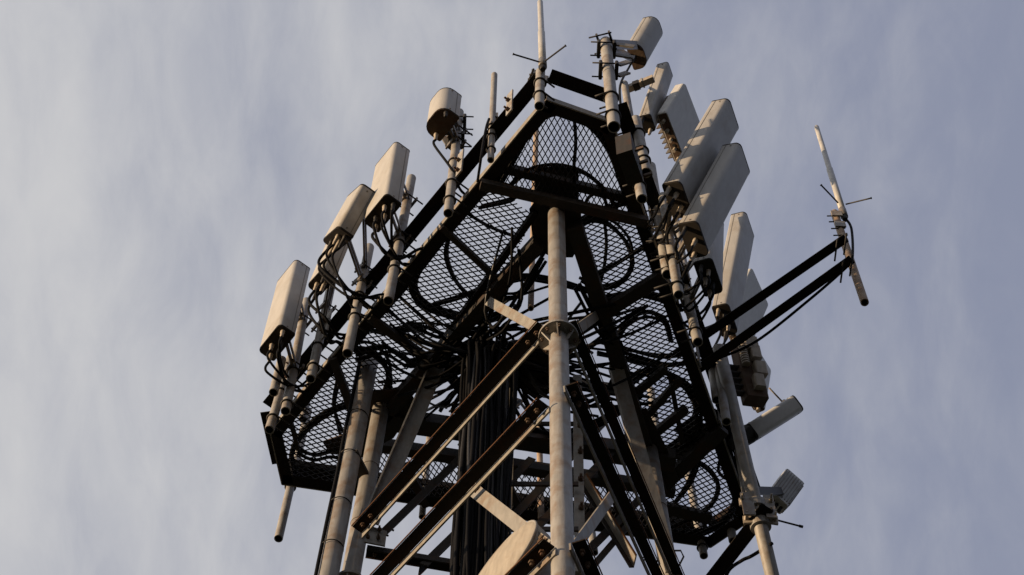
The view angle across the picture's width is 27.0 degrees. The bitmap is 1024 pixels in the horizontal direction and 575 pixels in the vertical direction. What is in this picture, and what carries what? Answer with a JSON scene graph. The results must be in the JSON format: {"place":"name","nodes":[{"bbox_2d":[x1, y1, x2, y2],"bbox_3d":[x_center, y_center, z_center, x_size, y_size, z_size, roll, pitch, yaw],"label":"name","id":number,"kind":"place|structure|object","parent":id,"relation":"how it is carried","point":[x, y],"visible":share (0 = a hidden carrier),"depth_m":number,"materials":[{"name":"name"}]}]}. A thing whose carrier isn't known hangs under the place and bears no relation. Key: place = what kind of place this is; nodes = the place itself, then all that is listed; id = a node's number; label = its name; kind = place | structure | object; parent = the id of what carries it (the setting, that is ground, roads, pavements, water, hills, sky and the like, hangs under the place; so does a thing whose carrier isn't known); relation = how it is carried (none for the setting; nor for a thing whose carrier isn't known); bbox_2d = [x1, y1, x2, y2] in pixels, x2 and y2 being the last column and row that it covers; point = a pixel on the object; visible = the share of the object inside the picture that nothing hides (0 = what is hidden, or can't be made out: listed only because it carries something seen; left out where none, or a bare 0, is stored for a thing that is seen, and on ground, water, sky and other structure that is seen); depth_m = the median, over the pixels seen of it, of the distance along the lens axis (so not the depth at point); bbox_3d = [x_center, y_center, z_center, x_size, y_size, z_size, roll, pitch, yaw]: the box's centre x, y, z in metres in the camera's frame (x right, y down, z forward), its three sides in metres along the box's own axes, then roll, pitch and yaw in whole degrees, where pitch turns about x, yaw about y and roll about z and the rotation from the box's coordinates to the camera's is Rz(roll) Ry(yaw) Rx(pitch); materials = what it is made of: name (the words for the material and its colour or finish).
{"place":"outdoors","nodes":[
{"label":"outdoors","id":0,"kind":"place"},
{"bbox_2d":[0,0,1023,574],"label":"sky","id":1,"kind":"structure","parent":0,"point":[164,164],"materials":[{"name":"grey"}]},
{"bbox_2d":[621,80,632,115],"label":"mounting pole","id":2,"kind":"object","parent":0,"point":[626,92],"visible":0.27,"depth_m":14.80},
{"bbox_2d":[628,75,654,91],"bbox_3d":[0.911,-1.440,15.052,0.196,0.065,0.057,-21,-68,10],"label":"support arm","id":3,"kind":"object","parent":2,"relation":"attached to","point":[636,85],"visible":0.98,"depth_m":15.03},
{"bbox_2d":[615,132,652,185],"bbox_3d":[0.680,-0.723,11.847,0.150,0.280,0.200,-18,-67,8],"label":"bracket box","id":4,"kind":"object","parent":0,"point":[630,162],"visible":1,"depth_m":11.74,"materials":[{"name":"paint"}]},
{"bbox_2d":[639,62,672,134],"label":"panel antenna","id":5,"kind":"object","parent":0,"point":[656,94],"visible":0.81,"depth_m":15.05,"materials":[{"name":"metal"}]},
{"bbox_2d":[656,84,699,161],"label":"square panel antenna","id":6,"kind":"object","parent":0,"point":[678,120],"visible":0.78,"depth_m":14.98,"materials":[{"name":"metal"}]},
{"bbox_2d":[712,212,753,338],"bbox_3d":[1.615,-0.097,15.435,0.383,1.615,0.251,-18,-67,8],"label":"panel antenna","id":7,"kind":"object","parent":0,"point":[736,256],"visible":0.8,"depth_m":15.37,"materials":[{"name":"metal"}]},
{"bbox_2d":[729,269,767,339],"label":"square panel antenna","id":8,"kind":"object","parent":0,"point":[752,316],"visible":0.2,"depth_m":16.89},
{"bbox_2d":[752,356,770,412],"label":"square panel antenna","id":9,"kind":"object","parent":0,"point":[757,409],"visible":0.22,"depth_m":15.37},
{"label":"ground","id":10,"kind":"structure","parent":0,"visible":0},
{"bbox_2d":[314,354,377,574],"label":"pipe mast","id":11,"kind":"object","parent":10,"relation":"on","point":[331,547],"visible":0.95,"depth_m":12.32,"materials":[{"name":"metal"}]},
{"bbox_2d":[339,206,684,574],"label":"lattice tower","id":12,"kind":"structure","parent":10,"relation":"on","point":[559,337],"depth_m":11.51,"materials":[{"name":"metal"}]},
{"bbox_2d":[260,69,759,547],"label":"platform","id":13,"kind":"structure","parent":12,"relation":"on","point":[555,188],"depth_m":13.25,"materials":[{"name":"grey metal"}]},
{"bbox_2d":[265,354,295,433],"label":"mounting pole","id":14,"kind":"object","parent":13,"relation":"attached to","point":[272,417],"visible":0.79,"depth_m":13.25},
{"bbox_2d":[274,409,311,541],"bbox_3d":[-1.454,1.223,14.205,0.079,1.757,0.078,2,-66,0],"label":"mounting pole","id":15,"kind":"object","parent":13,"relation":"attached to","point":[283,515],"visible":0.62,"depth_m":13.70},
{"bbox_2d":[280,297,310,420],"bbox_3d":[-1.325,0.442,13.557,0.195,1.610,0.093,34,-70,-13],"label":"mounting pole","id":16,"kind":"object","parent":13,"relation":"attached to","point":[287,403],"visible":0.91,"depth_m":13.29,"materials":[{"name":"metal"}]},
{"bbox_2d":[269,356,285,396],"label":"mounting pole","id":17,"kind":"object","parent":16,"relation":"attached to","point":[274,388],"visible":0.76,"depth_m":13.00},
{"bbox_2d":[259,260,311,372],"bbox_3d":[-1.378,0.244,13.625,0.361,1.177,0.322,36,-70,-14],"label":"panel antenna","id":18,"kind":"object","parent":16,"relation":"attached to","point":[285,315],"visible":0.9,"depth_m":13.42,"materials":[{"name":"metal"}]},
{"bbox_2d":[264,362,306,388],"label":"cable","id":19,"kind":"object","parent":18,"relation":"hanging from","point":[278,380],"visible":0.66,"depth_m":13.00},
{"bbox_2d":[266,349,309,386],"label":"cable","id":20,"kind":"object","parent":18,"relation":"hanging from","point":[277,371],"visible":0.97,"depth_m":12.98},
{"bbox_2d":[278,336,304,394],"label":"cable","id":21,"kind":"object","parent":18,"relation":"hanging from","point":[280,357],"visible":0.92,"depth_m":12.99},
{"bbox_2d":[276,348,308,392],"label":"cable","id":22,"kind":"object","parent":18,"relation":"hanging from","point":[282,373],"visible":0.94,"depth_m":12.97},
{"bbox_2d":[289,402,345,475],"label":"cable run","id":23,"kind":"object","parent":13,"relation":"on","point":[309,429],"visible":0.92,"depth_m":13.63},
{"bbox_2d":[297,448,338,461],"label":"cable run","id":24,"kind":"object","parent":13,"relation":"on","point":[313,454],"visible":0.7,"depth_m":13.75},
{"bbox_2d":[306,284,335,382],"bbox_3d":[-1.190,0.288,13.633,0.152,1.420,0.083,36,-70,-14],"label":"mounting pole","id":25,"kind":"object","parent":13,"relation":"attached to","point":[313,365],"visible":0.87,"depth_m":13.23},
{"bbox_2d":[308,244,347,331],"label":"panel antenna","id":26,"kind":"object","parent":25,"relation":"attached to","point":[317,278],"visible":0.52,"depth_m":13.54,"materials":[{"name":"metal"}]},
{"bbox_2d":[307,299,345,335],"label":"cable","id":27,"kind":"object","parent":26,"relation":"hanging from","point":[318,325],"visible":0.86,"depth_m":13.24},
{"bbox_2d":[308,290,345,339],"bbox_3d":[-1.142,0.182,13.329,0.337,0.299,0.075,42,-72,-16],"label":"cable","id":28,"kind":"object","parent":26,"relation":"hanging from","point":[322,315],"visible":0.94,"depth_m":13.26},
{"bbox_2d":[315,282,340,345],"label":"cable","id":29,"kind":"object","parent":26,"relation":"hanging from","point":[317,305],"visible":0.87,"depth_m":13.19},
{"bbox_2d":[332,381,342,434],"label":"cable run","id":30,"kind":"object","parent":13,"relation":"on","point":[337,417],"visible":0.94,"depth_m":13.58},
{"bbox_2d":[342,243,374,357],"bbox_3d":[-0.926,0.080,13.269,0.155,1.609,0.086,36,-70,-14],"label":"mounting pole","id":31,"kind":"object","parent":13,"relation":"attached to","point":[355,316],"visible":0.79,"depth_m":12.98,"materials":[{"name":"metal"}]},
{"bbox_2d":[323,184,376,294],"bbox_3d":[-1.011,-0.292,13.443,0.351,0.524,0.678,2,-66,0],"label":"panel antenna","id":32,"kind":"object","parent":31,"relation":"attached to","point":[346,223],"visible":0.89,"depth_m":13.35,"materials":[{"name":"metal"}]},
{"bbox_2d":[331,247,363,315],"bbox_3d":[-1.001,0.027,13.100,0.066,0.391,0.465,-23,-68,11],"label":"cable","id":33,"kind":"object","parent":32,"relation":"hanging from","point":[339,278],"visible":0.79,"depth_m":13.02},
{"bbox_2d":[325,244,369,308],"bbox_3d":[-1.013,-0.022,13.184,0.068,0.287,0.468,-30,-70,13],"label":"cable","id":34,"kind":"object","parent":32,"relation":"hanging from","point":[328,260],"visible":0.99,"depth_m":13.13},
{"bbox_2d":[317,249,379,299],"bbox_3d":[-0.996,-0.059,13.190,0.456,0.347,0.089,25,-68,-10],"label":"cable","id":35,"kind":"object","parent":32,"relation":"hanging from","point":[333,279],"visible":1,"depth_m":13.11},
{"bbox_2d":[322,253,376,309],"bbox_3d":[-0.994,0.000,13.198,0.453,0.288,0.090,42,-72,-16],"label":"cable","id":36,"kind":"object","parent":32,"relation":"hanging from","point":[363,301],"visible":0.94,"depth_m":13.15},
{"bbox_2d":[318,258,383,299],"bbox_3d":[-0.973,-0.018,13.205,0.498,0.358,0.078,19,-67,-7],"label":"cable","id":37,"kind":"object","parent":32,"relation":"hanging from","point":[342,292],"visible":0.75,"depth_m":13.11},
{"bbox_2d":[354,340,392,388],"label":"cable run","id":38,"kind":"object","parent":13,"relation":"attached to","point":[380,361],"visible":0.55,"depth_m":13.45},
{"bbox_2d":[383,174,415,305],"bbox_3d":[-0.675,-0.308,13.375,0.157,2.000,0.087,36,-70,-14],"label":"mounting pole","id":39,"kind":"object","parent":13,"relation":"attached to","point":[394,268],"visible":0.99,"depth_m":13.14,"materials":[{"name":"metal"}]},
{"bbox_2d":[364,142,422,253],"bbox_3d":[-0.711,-0.548,13.567,0.366,1.063,0.292,36,-70,-14],"label":"panel antenna","id":40,"kind":"object","parent":39,"relation":"attached to","point":[388,186],"visible":0.91,"depth_m":13.36,"materials":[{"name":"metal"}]},
{"bbox_2d":[390,209,393,261],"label":"cable","id":41,"kind":"object","parent":40,"relation":"hanging from","point":[391,228],"visible":0.62,"depth_m":12.91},
{"bbox_2d":[372,221,414,257],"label":"cable","id":42,"kind":"object","parent":40,"relation":"hanging from","point":[378,241],"visible":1,"depth_m":12.95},
{"bbox_2d":[380,221,409,264],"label":"cable","id":43,"kind":"object","parent":40,"relation":"hanging from","point":[391,247],"visible":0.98,"depth_m":12.91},
{"bbox_2d":[371,232,422,259],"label":"cable","id":44,"kind":"object","parent":40,"relation":"hanging from","point":[398,258],"visible":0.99,"depth_m":12.93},
{"bbox_2d":[355,344,458,367],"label":"cable run","id":45,"kind":"object","parent":13,"relation":"on","point":[389,355],"visible":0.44,"depth_m":13.44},
{"bbox_2d":[370,325,476,338],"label":"cable run","id":46,"kind":"object","parent":13,"relation":"on","point":[423,331],"visible":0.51,"depth_m":13.38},
{"bbox_2d":[419,437,432,518],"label":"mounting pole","id":47,"kind":"object","parent":13,"relation":"attached to","point":[422,512],"visible":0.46,"depth_m":13.78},
{"bbox_2d":[356,173,501,346],"bbox_3d":[-0.528,-0.188,13.174,0.092,0.095,2.051,36,-70,-14],"label":"cable run","id":48,"kind":"object","parent":13,"relation":"attached to","point":[431,258],"visible":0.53,"depth_m":13.20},
{"bbox_2d":[433,288,475,305],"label":"cable run","id":49,"kind":"object","parent":13,"relation":"attached to","point":[455,296],"visible":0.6,"depth_m":13.26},
{"bbox_2d":[408,242,501,324],"bbox_3d":[-0.400,0.002,13.256,0.466,0.092,0.731,-28,-69,12],"label":"cable run","id":50,"kind":"object","parent":13,"relation":"attached to","point":[494,314],"visible":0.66,"depth_m":13.29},
{"bbox_2d":[443,108,467,217],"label":"mounting pole","id":51,"kind":"object","parent":13,"relation":"attached to","point":[451,185],"visible":0.8,"depth_m":13.01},
{"bbox_2d":[426,87,472,149],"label":"panel antenna","id":52,"kind":"object","parent":51,"relation":"attached to","point":[444,112],"visible":0.98,"depth_m":13.60,"materials":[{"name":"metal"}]},
{"bbox_2d":[432,139,464,194],"bbox_3d":[-0.376,-0.746,13.211,0.292,0.676,0.035,28,-69,-11],"label":"cable","id":53,"kind":"object","parent":52,"relation":"hanging from","point":[446,162],"visible":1,"depth_m":13.22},
{"bbox_2d":[442,131,471,148],"bbox_3d":[-0.362,-0.978,13.790,0.210,0.181,0.110,2,-66,0],"label":"pole clamp","id":54,"kind":"object","parent":51,"relation":"attached to","point":[445,140],"visible":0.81,"depth_m":13.71,"materials":[{"name":"metal"}]},
{"bbox_2d":[444,240,468,298],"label":"cable run","id":55,"kind":"object","parent":13,"relation":"on","point":[448,265],"visible":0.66,"depth_m":13.17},
{"bbox_2d":[486,72,497,162],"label":"tube antenna","id":56,"kind":"object","parent":13,"relation":"attached to","point":[491,136],"visible":0.99,"depth_m":13.21,"materials":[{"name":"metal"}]},
{"bbox_2d":[476,118,489,181],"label":"cable","id":57,"kind":"object","parent":56,"relation":"attached to","point":[482,148],"visible":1,"depth_m":12.74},
{"bbox_2d":[478,183,514,209],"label":"cable run","id":58,"kind":"object","parent":13,"relation":"attached to","point":[500,204],"visible":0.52,"depth_m":13.03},
{"bbox_2d":[477,257,546,339],"bbox_3d":[-0.044,0.131,13.110,0.231,0.085,0.799,22,-67,-9],"label":"cable run","id":59,"kind":"object","parent":13,"relation":"attached to","point":[537,272],"visible":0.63,"depth_m":13.04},
{"bbox_2d":[528,129,538,310],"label":"mounting pole","id":60,"kind":"object","parent":13,"relation":"attached to","point":[531,300],"visible":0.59,"depth_m":13.63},
{"bbox_2d":[537,426,543,518],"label":"mounting pole","id":61,"kind":"object","parent":13,"relation":"attached to","point":[540,507],"visible":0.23,"depth_m":13.90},
{"bbox_2d":[533,68,554,110],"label":"mounting pole","id":62,"kind":"object","parent":13,"relation":"attached to","point":[540,94],"visible":1,"depth_m":12.59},
{"bbox_2d":[513,0,566,71],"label":"whip antenna","id":63,"kind":"object","parent":62,"relation":"attached to","point":[542,62],"visible":1,"depth_m":13.23,"materials":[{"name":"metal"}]},
{"bbox_2d":[448,376,643,433],"bbox_3d":[0.184,0.796,13.486,1.270,0.086,0.424,6,-66,-2],"label":"cable run","id":64,"kind":"object","parent":13,"relation":"on","point":[599,421],"visible":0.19,"depth_m":13.47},
{"bbox_2d":[514,273,586,293],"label":"cable run","id":65,"kind":"object","parent":13,"relation":"attached to","point":[541,278],"visible":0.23,"depth_m":13.22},
{"bbox_2d":[500,163,615,205],"bbox_3d":[0.308,-0.626,12.960,0.746,0.071,0.274,9,-66,-3],"label":"cable run","id":66,"kind":"object","parent":13,"relation":"on","point":[557,168],"visible":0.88,"depth_m":12.90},
{"bbox_2d":[497,114,630,211],"bbox_3d":[0.393,-0.778,12.897,0.911,0.092,0.606,12,-66,-4],"label":"cable run","id":67,"kind":"object","parent":13,"relation":"attached to","point":[519,153],"visible":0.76,"depth_m":12.88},
{"bbox_2d":[572,122,577,196],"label":"cable","id":68,"kind":"object","parent":13,"relation":"attached to","point":[574,159],"visible":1,"depth_m":12.86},
{"bbox_2d":[573,282,624,408],"bbox_3d":[0.547,0.364,13.183,0.300,0.088,0.863,-3,-66,2],"label":"cable run","id":69,"kind":"object","parent":13,"relation":"attached to","point":[587,301],"visible":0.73,"depth_m":13.09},
{"bbox_2d":[579,219,634,290],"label":"cable run","id":70,"kind":"object","parent":13,"relation":"on","point":[627,247],"visible":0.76,"depth_m":13.12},
{"bbox_2d":[595,36,620,132],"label":"mounting pole","id":71,"kind":"object","parent":13,"relation":"attached to","point":[612,111],"visible":1,"depth_m":12.55,"materials":[{"name":"metal"}]},
{"bbox_2d":[592,60,630,79],"bbox_3d":[0.611,-1.342,13.057,0.240,0.116,0.110,2,-66,0],"label":"pole clamp","id":72,"kind":"object","parent":71,"relation":"attached to","point":[616,69],"visible":0.9,"depth_m":13.02,"materials":[{"name":"metal"}]},
{"bbox_2d":[590,39,635,58],"bbox_3d":[0.635,-1.493,13.400,0.281,0.091,0.110,2,-66,0],"label":"pole clamp","id":73,"kind":"object","parent":71,"relation":"attached to","point":[614,45],"visible":0.93,"depth_m":13.39,"materials":[{"name":"metal"}]},
{"bbox_2d":[589,16,662,69],"bbox_3d":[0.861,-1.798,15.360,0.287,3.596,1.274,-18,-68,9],"label":"panel antenna","id":74,"kind":"object","parent":71,"relation":"attached to","point":[646,36],"visible":0.85,"depth_m":16.73,"materials":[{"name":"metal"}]},
{"bbox_2d":[599,238,655,274],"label":"cable run","id":75,"kind":"object","parent":13,"relation":"attached to","point":[619,260],"visible":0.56,"depth_m":13.14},
{"bbox_2d":[618,115,650,177],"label":"mounting pole","id":76,"kind":"object","parent":13,"relation":"attached to","point":[639,134],"visible":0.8,"depth_m":12.82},
{"bbox_2d":[622,179,646,203],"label":"mounting pole","id":77,"kind":"object","parent":76,"relation":"attached to","point":[639,189],"visible":0.66,"depth_m":12.28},
{"bbox_2d":[597,344,683,367],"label":"cable run","id":78,"kind":"object","parent":13,"relation":"attached to","point":[601,354],"visible":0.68,"depth_m":13.43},
{"bbox_2d":[618,309,673,342],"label":"cable run","id":79,"kind":"object","parent":13,"relation":"on","point":[645,317],"visible":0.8,"depth_m":13.32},
{"bbox_2d":[646,162,670,279],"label":"mounting pole","id":80,"kind":"object","parent":13,"relation":"attached to","point":[661,247],"visible":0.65,"depth_m":12.75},
{"bbox_2d":[646,98,738,257],"bbox_3d":[1.045,-0.689,12.949,0.832,1.242,0.404,-40,-73,17],"label":"panel antenna","id":81,"kind":"object","parent":80,"relation":"attached to","point":[717,128],"visible":0.74,"depth_m":12.79,"materials":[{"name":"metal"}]},
{"bbox_2d":[633,367,698,435],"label":"cable run","id":82,"kind":"object","parent":13,"relation":"attached to","point":[686,422],"visible":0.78,"depth_m":13.52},
{"bbox_2d":[650,192,684,299],"bbox_3d":[0.896,-0.250,12.556,0.171,1.502,0.082,-18,-67,8],"label":"mounting pole","id":83,"kind":"object","parent":13,"relation":"attached to","point":[677,286],"visible":0.85,"depth_m":12.18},
{"bbox_2d":[652,143,749,271],"bbox_3d":[1.115,-0.469,12.572,0.672,1.118,0.284,-25,-69,11],"label":"panel antenna","id":84,"kind":"object","parent":83,"relation":"attached to","point":[699,224],"visible":0.91,"depth_m":12.44,"materials":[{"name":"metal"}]},
{"bbox_2d":[665,387,702,451],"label":"cable run","id":85,"kind":"object","parent":13,"relation":"attached to","point":[693,428],"visible":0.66,"depth_m":13.61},
{"bbox_2d":[672,465,698,503],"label":"cable run","id":86,"kind":"object","parent":13,"relation":"on","point":[686,483],"visible":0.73,"depth_m":13.77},
{"bbox_2d":[675,240,702,346],"bbox_3d":[1.076,0.026,13.420,0.166,1.527,0.092,-18,-67,8],"label":"mounting pole","id":87,"kind":"object","parent":13,"relation":"attached to","point":[695,331],"visible":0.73,"depth_m":12.88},
{"bbox_2d":[670,462,719,528],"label":"cable run","id":88,"kind":"object","parent":13,"relation":"attached to","point":[714,499],"visible":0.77,"depth_m":13.80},
{"bbox_2d":[685,471,707,558],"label":"mounting pole","id":89,"kind":"object","parent":13,"relation":"attached to","point":[702,547],"visible":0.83,"depth_m":13.82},
{"bbox_2d":[680,223,723,312],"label":"panel antenna","id":90,"kind":"object","parent":13,"relation":"attached to","point":[710,263],"visible":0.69,"depth_m":13.15,"materials":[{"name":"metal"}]},
{"bbox_2d":[676,275,710,308],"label":"cable","id":91,"kind":"object","parent":90,"relation":"hanging from","point":[698,295],"visible":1,"depth_m":12.93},
{"bbox_2d":[680,287,714,324],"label":"cable","id":92,"kind":"object","parent":90,"relation":"hanging from","point":[705,307],"visible":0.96,"depth_m":13.01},
{"bbox_2d":[671,404,738,535],"bbox_3d":[1.321,1.246,13.782,0.412,0.103,1.065,17,-67,-7],"label":"cable run","id":93,"kind":"object","parent":13,"relation":"attached to","point":[728,437],"visible":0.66,"depth_m":13.84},
{"bbox_2d":[708,348,718,403],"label":"mounting pole","id":94,"kind":"object","parent":13,"relation":"attached to","point":[713,387],"visible":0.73,"depth_m":13.43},
{"bbox_2d":[714,365,730,425],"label":"mounting pole","id":95,"kind":"object","parent":13,"relation":"attached to","point":[724,409],"visible":0.66,"depth_m":13.17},
{"bbox_2d":[734,449,744,491],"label":"mounting pole","id":96,"kind":"object","parent":13,"relation":"attached to","point":[740,478],"visible":0.09,"depth_m":13.29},
{"bbox_2d":[728,425,754,449],"bbox_3d":[1.486,0.962,13.851,0.174,0.602,0.331,-9,-66,5],"label":"mounting bracket","id":97,"kind":"object","parent":13,"relation":"attached to","point":[749,432],"visible":0.5,"depth_m":13.57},
{"bbox_2d":[746,395,802,443],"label":"panel antenna","id":98,"kind":"object","parent":97,"relation":"attached to","point":[776,416],"visible":0.86,"depth_m":13.69,"materials":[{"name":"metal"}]},
{"bbox_2d":[713,343,778,574],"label":"tan mast","id":99,"kind":"object","parent":13,"relation":"attached to","point":[763,539],"visible":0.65,"depth_m":12.85,"materials":[{"name":"metal"}]},
{"bbox_2d":[725,542,773,574],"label":"cable","id":100,"kind":"object","parent":99,"relation":"attached to","point":[738,562],"visible":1,"depth_m":12.39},
{"bbox_2d":[706,503,802,574],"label":"strut arm","id":101,"kind":"object","parent":99,"relation":"attached to","point":[734,549],"visible":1,"depth_m":12.49},
{"bbox_2d":[739,492,777,533],"bbox_3d":[1.447,1.321,12.526,0.222,0.268,0.196,2,-66,0],"label":"saddle clamp","id":102,"kind":"object","parent":99,"relation":"attached to","point":[747,501],"visible":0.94,"depth_m":12.45,"materials":[{"name":"metal"}]},
{"bbox_2d":[758,469,803,513],"bbox_3d":[1.586,1.293,13.307,0.231,1.125,0.749,-37,-72,16],"label":"remote radio unit","id":103,"kind":"object","parent":99,"relation":"attached to","point":[786,487],"visible":0.82,"depth_m":13.65,"materials":[{"name":"metal"}]},
{"bbox_2d":[730,336,768,407],"bbox_3d":[1.508,0.540,13.702,0.267,0.468,0.348,2,-66,0],"label":"remote radio unit","id":104,"kind":"object","parent":13,"relation":"attached to","point":[748,368],"visible":0.84,"depth_m":13.63,"materials":[{"name":"paint"}]},
{"bbox_2d":[673,233,848,352],"bbox_3d":[1.599,0.072,13.517,1.359,0.075,0.126,-36,-71,15],"label":"outrigger arm","id":105,"kind":"object","parent":13,"relation":"attached to","point":[779,283],"visible":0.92,"depth_m":13.46},
{"bbox_2d":[827,209,868,305],"bbox_3d":[2.131,-0.210,13.576,0.101,1.457,0.062,2,-66,0],"label":"mounting pole","id":106,"kind":"object","parent":105,"relation":"attached to","point":[839,224],"visible":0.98,"depth_m":13.47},
{"bbox_2d":[814,125,871,221],"bbox_3d":[2.224,-0.884,14.960,0.366,1.842,0.176,14,-67,-5],"label":"whip antenna","id":107,"kind":"object","parent":106,"relation":"attached to","point":[838,199],"visible":0.98,"depth_m":14.73,"materials":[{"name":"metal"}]},
{"bbox_2d":[721,219,853,358],"bbox_3d":[1.740,-0.054,13.746,1.060,1.128,0.164,-27,-69,12],"label":"cable","id":108,"kind":"object","parent":107,"relation":"hanging from","point":[799,307],"visible":0.84,"depth_m":13.28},
{"bbox_2d":[700,254,854,372],"bbox_3d":[1.635,0.196,13.265,1.287,0.075,0.124,-37,-72,16],"label":"outrigger arm","id":109,"kind":"object","parent":13,"relation":"attached to","point":[779,310],"visible":1,"depth_m":13.23},
{"bbox_2d":[479,520,550,574],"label":"microwave dish","id":110,"kind":"object","parent":12,"relation":"attached to","point":[513,549],"visible":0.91,"depth_m":9.63,"materials":[{"name":"grey paint"}]},
{"bbox_2d":[375,227,670,574],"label":"cable bundle","id":111,"kind":"object","parent":12,"relation":"hanging from","point":[480,534],"visible":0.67,"depth_m":12.88,"materials":[{"name":"rubber"}]},
{"bbox_2d":[509,374,584,574],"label":"cable ladder","id":112,"kind":"object","parent":12,"relation":"attached to","point":[578,486],"visible":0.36,"depth_m":11.91,"materials":[{"name":"grey metal"}]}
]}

